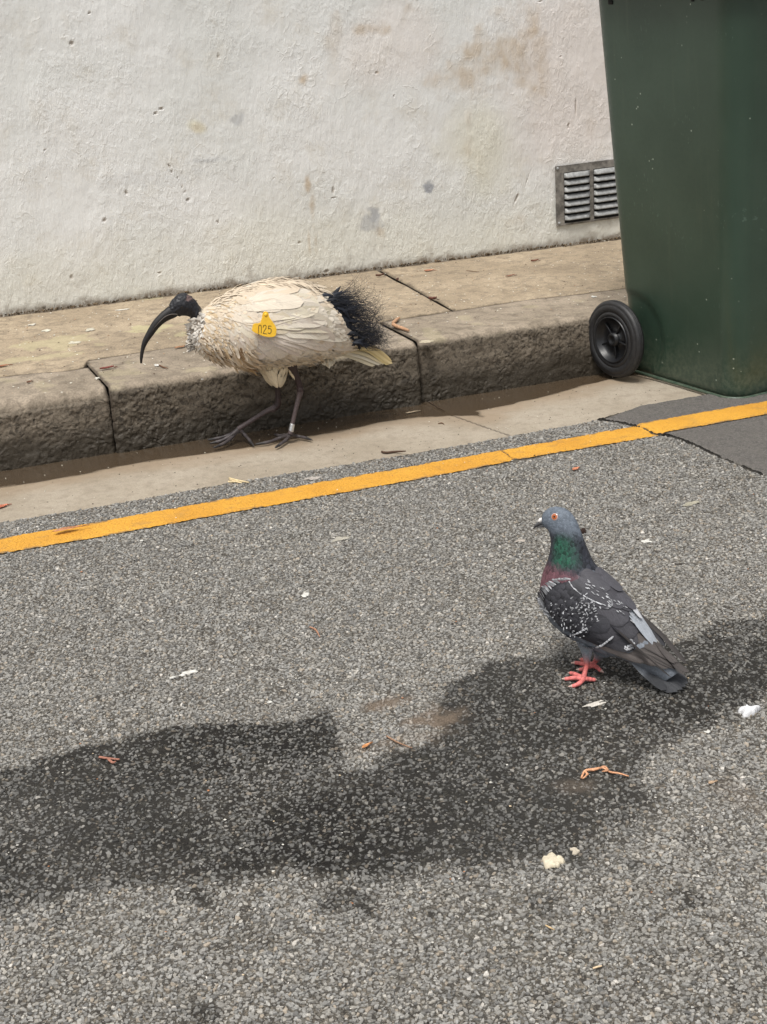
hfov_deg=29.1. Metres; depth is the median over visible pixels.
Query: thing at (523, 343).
kerb
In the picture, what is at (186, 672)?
dropping
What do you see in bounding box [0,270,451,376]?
footpath
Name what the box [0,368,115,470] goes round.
kerb
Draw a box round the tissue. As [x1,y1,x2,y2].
[738,704,760,717]
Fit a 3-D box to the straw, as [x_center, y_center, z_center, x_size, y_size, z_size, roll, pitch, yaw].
[-0.328,-0.067,3.244,0.030,0.011,0.073,-20,26,-38]
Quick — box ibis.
[140,257,396,447]
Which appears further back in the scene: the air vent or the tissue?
the air vent
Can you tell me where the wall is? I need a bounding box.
[0,0,620,315]
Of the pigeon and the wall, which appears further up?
the wall
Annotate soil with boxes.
[101,281,451,421]
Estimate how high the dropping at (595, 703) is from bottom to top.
0.002 m
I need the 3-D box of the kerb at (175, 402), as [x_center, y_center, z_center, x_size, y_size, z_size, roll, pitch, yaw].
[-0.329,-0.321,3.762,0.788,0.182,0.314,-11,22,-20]
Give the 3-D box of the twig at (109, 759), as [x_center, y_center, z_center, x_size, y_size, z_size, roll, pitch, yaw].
[-0.394,0.354,2.111,0.033,0.004,0.013,4,21,18]
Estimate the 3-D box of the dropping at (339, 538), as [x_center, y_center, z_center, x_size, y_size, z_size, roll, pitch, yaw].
[-0.084,0.051,2.889,0.042,0.002,0.022,-11,22,-20]
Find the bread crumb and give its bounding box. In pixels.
[542,852,564,868]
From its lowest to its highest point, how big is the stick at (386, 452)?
0.011 m
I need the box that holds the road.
[0,413,766,1023]
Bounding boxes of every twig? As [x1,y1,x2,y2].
[99,756,119,763]
[386,735,411,747]
[581,766,628,778]
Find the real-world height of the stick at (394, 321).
0.010 m
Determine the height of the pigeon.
0.267 m
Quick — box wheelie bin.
[589,0,766,398]
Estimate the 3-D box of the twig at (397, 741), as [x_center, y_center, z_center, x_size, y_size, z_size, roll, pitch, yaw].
[0.022,0.330,2.121,0.004,0.003,0.052,-21,27,-40]
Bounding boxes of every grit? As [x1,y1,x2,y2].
[0,236,620,315]
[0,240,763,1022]
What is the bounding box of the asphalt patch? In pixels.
[606,394,766,474]
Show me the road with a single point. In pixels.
(438, 719)
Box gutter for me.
[0,369,705,522]
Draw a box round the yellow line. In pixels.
[0,401,766,552]
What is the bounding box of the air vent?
[555,159,618,226]
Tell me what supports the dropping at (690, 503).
on the road
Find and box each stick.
[381,451,405,453]
[391,317,409,331]
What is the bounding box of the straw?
[228,477,248,482]
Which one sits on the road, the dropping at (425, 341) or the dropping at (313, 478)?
the dropping at (313, 478)
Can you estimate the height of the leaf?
0.003 m
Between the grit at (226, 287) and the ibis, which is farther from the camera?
the grit at (226, 287)
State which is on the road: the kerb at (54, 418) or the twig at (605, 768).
the twig at (605, 768)
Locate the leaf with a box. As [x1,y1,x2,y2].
[52,525,85,531]
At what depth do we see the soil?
4.07 m
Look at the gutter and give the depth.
3.49 m
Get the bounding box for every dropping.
[169,669,197,678]
[304,476,322,479]
[332,536,349,541]
[419,340,432,342]
[583,700,605,706]
[683,500,698,505]
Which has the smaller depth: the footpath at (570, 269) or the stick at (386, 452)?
the stick at (386, 452)
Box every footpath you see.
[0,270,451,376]
[381,239,625,310]
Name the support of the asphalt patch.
on the road
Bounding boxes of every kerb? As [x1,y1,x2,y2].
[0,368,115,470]
[87,323,421,452]
[382,289,628,402]
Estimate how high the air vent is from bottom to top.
0.199 m
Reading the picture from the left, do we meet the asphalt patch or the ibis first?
the ibis
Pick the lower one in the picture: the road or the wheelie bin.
the road
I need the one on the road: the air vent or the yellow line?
the yellow line
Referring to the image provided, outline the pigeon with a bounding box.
[533,506,688,692]

